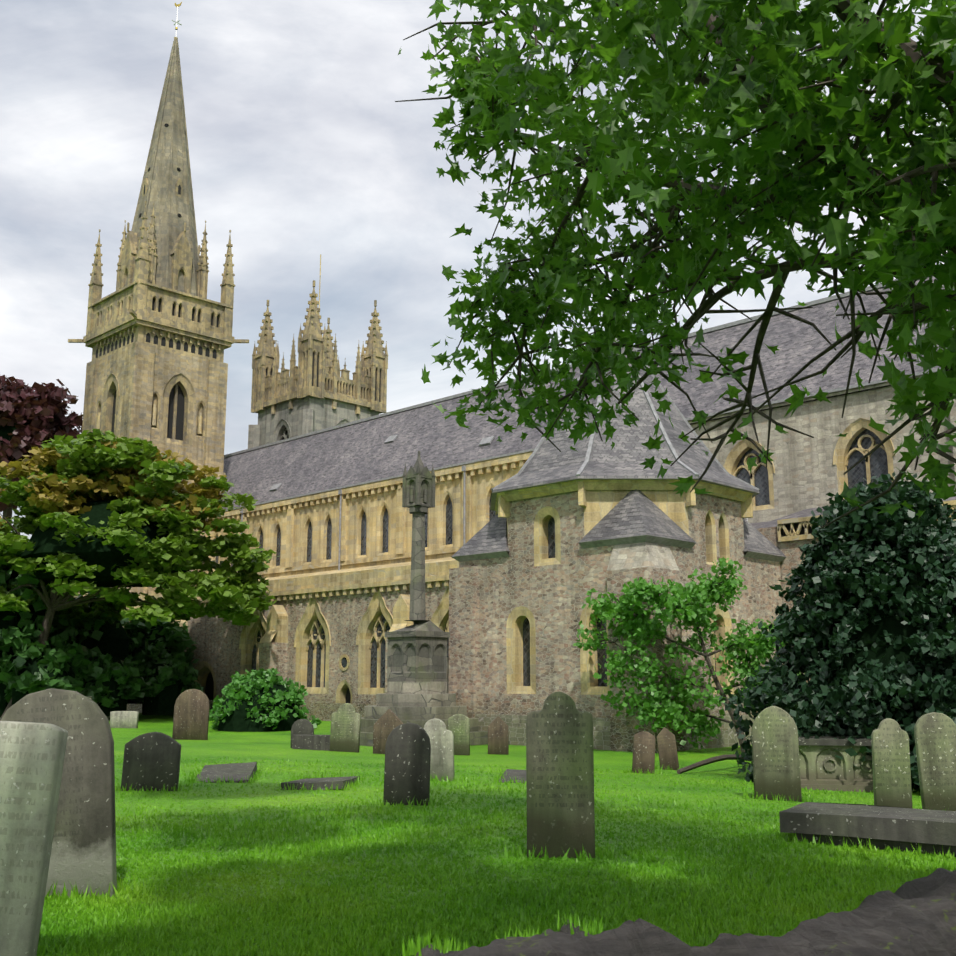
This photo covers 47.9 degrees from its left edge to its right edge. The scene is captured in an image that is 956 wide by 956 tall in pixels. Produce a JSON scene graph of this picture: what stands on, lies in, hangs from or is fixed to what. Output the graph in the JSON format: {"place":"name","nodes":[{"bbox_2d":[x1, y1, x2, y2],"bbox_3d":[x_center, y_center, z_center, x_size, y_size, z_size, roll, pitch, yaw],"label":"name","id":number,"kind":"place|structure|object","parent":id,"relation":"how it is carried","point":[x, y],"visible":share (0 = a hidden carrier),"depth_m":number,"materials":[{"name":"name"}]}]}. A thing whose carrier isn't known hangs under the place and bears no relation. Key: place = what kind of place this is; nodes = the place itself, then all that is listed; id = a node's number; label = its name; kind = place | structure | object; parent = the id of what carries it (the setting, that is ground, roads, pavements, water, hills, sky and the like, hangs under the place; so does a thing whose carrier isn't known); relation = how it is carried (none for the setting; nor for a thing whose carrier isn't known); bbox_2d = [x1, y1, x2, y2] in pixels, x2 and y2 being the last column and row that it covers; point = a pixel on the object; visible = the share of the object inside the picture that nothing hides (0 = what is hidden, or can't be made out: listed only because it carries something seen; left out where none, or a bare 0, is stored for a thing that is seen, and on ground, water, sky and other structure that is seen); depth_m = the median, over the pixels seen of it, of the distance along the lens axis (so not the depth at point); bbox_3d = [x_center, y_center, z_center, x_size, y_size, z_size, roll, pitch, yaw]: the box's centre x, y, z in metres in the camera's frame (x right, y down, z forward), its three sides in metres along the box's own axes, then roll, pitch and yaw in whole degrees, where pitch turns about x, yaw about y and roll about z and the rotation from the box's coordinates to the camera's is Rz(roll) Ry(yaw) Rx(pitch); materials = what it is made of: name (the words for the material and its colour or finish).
{"place":"outdoors","nodes":[
{"label":"outdoors","id":0,"kind":"place"},
{"bbox_2d":[0,0,947,538],"label":"sky","id":1,"kind":"structure","parent":0,"point":[301,146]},
{"bbox_2d":[36,713,955,955],"bbox_3d":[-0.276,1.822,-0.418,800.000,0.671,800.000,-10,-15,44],"label":"ground","id":2,"kind":"structure","parent":0,"point":[258,747],"depth_m":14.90,"materials":[{"name":"green plant"}]},
{"bbox_2d":[0,721,67,955],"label":"headstone","id":3,"kind":"object","parent":2,"relation":"on","point":[32,755],"visible":1,"depth_m":5.64,"materials":[{"name":"grey stone"}]},
{"bbox_2d":[0,688,116,897],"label":"headstone","id":4,"kind":"object","parent":2,"relation":"on","point":[83,853],"visible":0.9,"depth_m":8.09,"materials":[{"name":"grey stone"}]},
{"bbox_2d":[0,375,203,717],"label":"trees","id":5,"kind":"object","parent":2,"relation":"on","point":[110,664],"visible":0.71,"depth_m":61.10,"materials":[{"name":"green plant"}]},
{"bbox_2d":[110,711,138,727],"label":"headstone","id":6,"kind":"object","parent":2,"relation":"on","point":[123,719],"visible":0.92,"depth_m":48.33,"materials":[{"name":"grey stone"}]},
{"bbox_2d":[0,429,278,719],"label":"japanese maple tree","id":7,"kind":"object","parent":2,"relation":"on","point":[98,508],"visible":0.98,"depth_m":55.92,"materials":[{"name":"green plant"}]},
{"bbox_2d":[121,732,180,790],"bbox_3d":[-4.858,4.340,15.987,0.814,1.103,0.164,3,-11,-4],"label":"headstone","id":8,"kind":"object","parent":2,"relation":"on","point":[151,759],"visible":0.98,"depth_m":15.93,"materials":[{"name":"stone"}]},
{"bbox_2d":[68,2,248,627],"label":"church spire tower","id":9,"kind":"structure","parent":2,"relation":"on","point":[158,338],"depth_m":81.59,"materials":[{"name":"stone"}]},
{"bbox_2d":[172,689,209,739],"bbox_3d":[-9.971,8.345,37.410,1.215,1.988,0.124,1,-11,0],"label":"headstone","id":10,"kind":"object","parent":2,"relation":"on","point":[191,714],"visible":0.92,"depth_m":37.36,"materials":[{"name":"stone"}]},
{"bbox_2d":[197,762,256,782],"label":"ledger slab","id":11,"kind":"structure","parent":2,"relation":"on","point":[237,771],"depth_m":18.14,"materials":[{"name":"stone"}]},
{"bbox_2d":[209,668,321,731],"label":"shrub","id":12,"kind":"object","parent":2,"relation":"on","point":[262,700],"visible":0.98,"depth_m":46.25,"materials":[{"name":"green plant"}]},
{"bbox_2d":[290,719,313,747],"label":"headstone","id":13,"kind":"object","parent":2,"relation":"on","point":[302,726],"visible":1,"depth_m":31.55,"materials":[{"name":"stone"}]},
{"bbox_2d":[292,735,329,750],"bbox_3d":[-4.489,7.601,30.899,1.600,0.431,0.506,-1,-11,6],"label":"chest tomb","id":14,"kind":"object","parent":2,"relation":"on","point":[313,742],"depth_m":30.69,"materials":[{"name":"stone"}]},
{"bbox_2d":[248,254,387,448],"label":"church tower","id":15,"kind":"structure","parent":2,"relation":"on","point":[314,391],"depth_m":92.33,"materials":[{"name":"stone"}]},
{"bbox_2d":[281,776,359,789],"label":"ledger slab","id":16,"kind":"structure","parent":2,"relation":"on","point":[321,783],"depth_m":16.29,"materials":[{"name":"stone"}]},
{"bbox_2d":[329,703,360,752],"bbox_3d":[-3.761,7.203,30.504,0.845,1.600,0.143,0,-10,7],"label":"headstone","id":17,"kind":"object","parent":2,"relation":"on","point":[345,727],"visible":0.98,"depth_m":30.45,"materials":[{"name":"grey stone"}]},
{"bbox_2d":[373,709,403,753],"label":"headstone","id":18,"kind":"object","parent":2,"relation":"on","point":[387,722],"visible":0.6,"depth_m":29.96,"materials":[{"name":"stone"}]},
{"bbox_2d":[383,723,430,805],"bbox_3d":[-0.931,3.892,14.161,0.604,1.305,0.104,0,-12,7],"label":"headstone","id":19,"kind":"object","parent":2,"relation":"on","point":[407,761],"visible":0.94,"depth_m":14.13,"materials":[{"name":"stone"}]},
{"bbox_2d":[360,451,487,745],"bbox_3d":[-2.171,4.150,38.772,5.174,10.470,5.174,-10,-15,44],"label":"stone cross monument","id":20,"kind":"object","parent":2,"relation":"on","point":[416,693],"visible":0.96,"depth_m":37.79,"materials":[{"name":"stone"}]},
{"bbox_2d":[424,718,454,780],"bbox_3d":[-0.731,4.778,18.430,0.640,1.286,0.108,-4,-11,10],"label":"headstone","id":21,"kind":"object","parent":2,"relation":"on","point":[441,736],"visible":0.62,"depth_m":18.38,"materials":[{"name":"grey stone"}]},
{"bbox_2d":[448,714,469,754],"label":"headstone","id":22,"kind":"object","parent":2,"relation":"on","point":[459,726],"visible":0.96,"depth_m":30.34,"materials":[{"name":"grey stone"}]},
{"bbox_2d":[488,716,508,754],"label":"headstone","id":23,"kind":"object","parent":2,"relation":"on","point":[498,739],"visible":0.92,"depth_m":31.07,"materials":[{"name":"stone"}]},
{"bbox_2d":[499,769,525,782],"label":"ledger slab","id":24,"kind":"structure","parent":2,"relation":"on","point":[512,774],"depth_m":19.01,"materials":[{"name":"stone"}]},
{"bbox_2d":[124,275,955,720],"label":"cathedral","id":25,"kind":"structure","parent":2,"relation":"on","point":[328,517],"depth_m":58.96,"materials":[{"name":"stone"}]},
{"bbox_2d":[526,692,594,857],"bbox_3d":[0.731,2.756,9.566,0.601,1.680,0.136,-1,-11,4],"label":"headstone","id":26,"kind":"object","parent":2,"relation":"on","point":[559,770],"visible":0.96,"depth_m":9.52,"materials":[{"name":"grey stone"}]},
{"bbox_2d":[632,731,655,773],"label":"headstone","id":27,"kind":"object","parent":2,"relation":"on","point":[643,758],"visible":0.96,"depth_m":23.25,"materials":[{"name":"stone"}]},
{"bbox_2d":[656,727,678,769],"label":"headstone","id":28,"kind":"object","parent":2,"relation":"on","point":[667,747],"visible":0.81,"depth_m":25.81,"materials":[{"name":"stone"}]},
{"bbox_2d":[395,0,955,528],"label":"tree","id":29,"kind":"object","parent":2,"relation":"on","point":[781,80],"visible":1,"depth_m":7.77,"materials":[{"name":"green plant"}]},
{"bbox_2d":[416,868,955,955],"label":"rock wall","id":30,"kind":"structure","parent":2,"relation":"on","point":[916,917],"depth_m":2.96,"materials":[{"name":"grey stone"}]},
{"bbox_2d":[400,908,695,955],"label":"grass tufts","id":31,"kind":"object","parent":30,"relation":"on","point":[447,944],"visible":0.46,"depth_m":3.16,"materials":[{"name":"green plant"}]},
{"bbox_2d":[573,557,804,773],"bbox_3d":[6.936,4.843,29.570,6.733,5.973,10.247,2,-11,-8],"label":"small tree","id":32,"kind":"object","parent":2,"relation":"on","point":[691,601],"visible":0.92,"depth_m":32.20,"materials":[{"name":"green plant"}]},
{"bbox_2d":[751,706,801,801],"bbox_3d":[4.657,4.421,16.806,0.708,1.691,0.136,-2,-11,9],"label":"headstone","id":33,"kind":"object","parent":2,"relation":"on","point":[775,754],"visible":0.94,"depth_m":16.76,"materials":[{"name":"grey stone"}]},
{"bbox_2d":[798,736,873,791],"bbox_3d":[6.524,5.356,20.203,2.200,0.930,1.150,-1,-11,6],"label":"chest tomb","id":34,"kind":"object","parent":2,"relation":"on","point":[822,766],"visible":0.44,"depth_m":19.74,"materials":[{"name":"stone"}]},
{"bbox_2d":[718,472,955,788],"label":"bush","id":35,"kind":"object","parent":2,"relation":"on","point":[872,613],"visible":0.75,"depth_m":21.41,"materials":[{"name":"green plant"}]},
{"bbox_2d":[779,802,955,856],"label":"stone grave slab","id":36,"kind":"structure","parent":2,"relation":"on","point":[882,827],"depth_m":10.29,"materials":[{"name":"stone"}]},
{"bbox_2d":[871,718,912,807],"bbox_3d":[5.287,3.849,13.736,0.450,1.522,0.125,0,-11,9],"label":"headstone","id":37,"kind":"object","parent":2,"relation":"on","point":[891,763],"visible":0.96,"depth_m":13.71,"materials":[{"name":"grey stone"}]},
{"bbox_2d":[914,712,955,810],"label":"headstone","id":38,"kind":"object","parent":2,"relation":"on","point":[935,738],"visible":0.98,"depth_m":14.73,"materials":[{"name":"grey stone"}]},
{"bbox_2d":[446,330,785,752],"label":"chapter house","id":39,"kind":"structure","parent":0,"point":[549,545],"depth_m":36.84,"materials":[{"name":"stone"}]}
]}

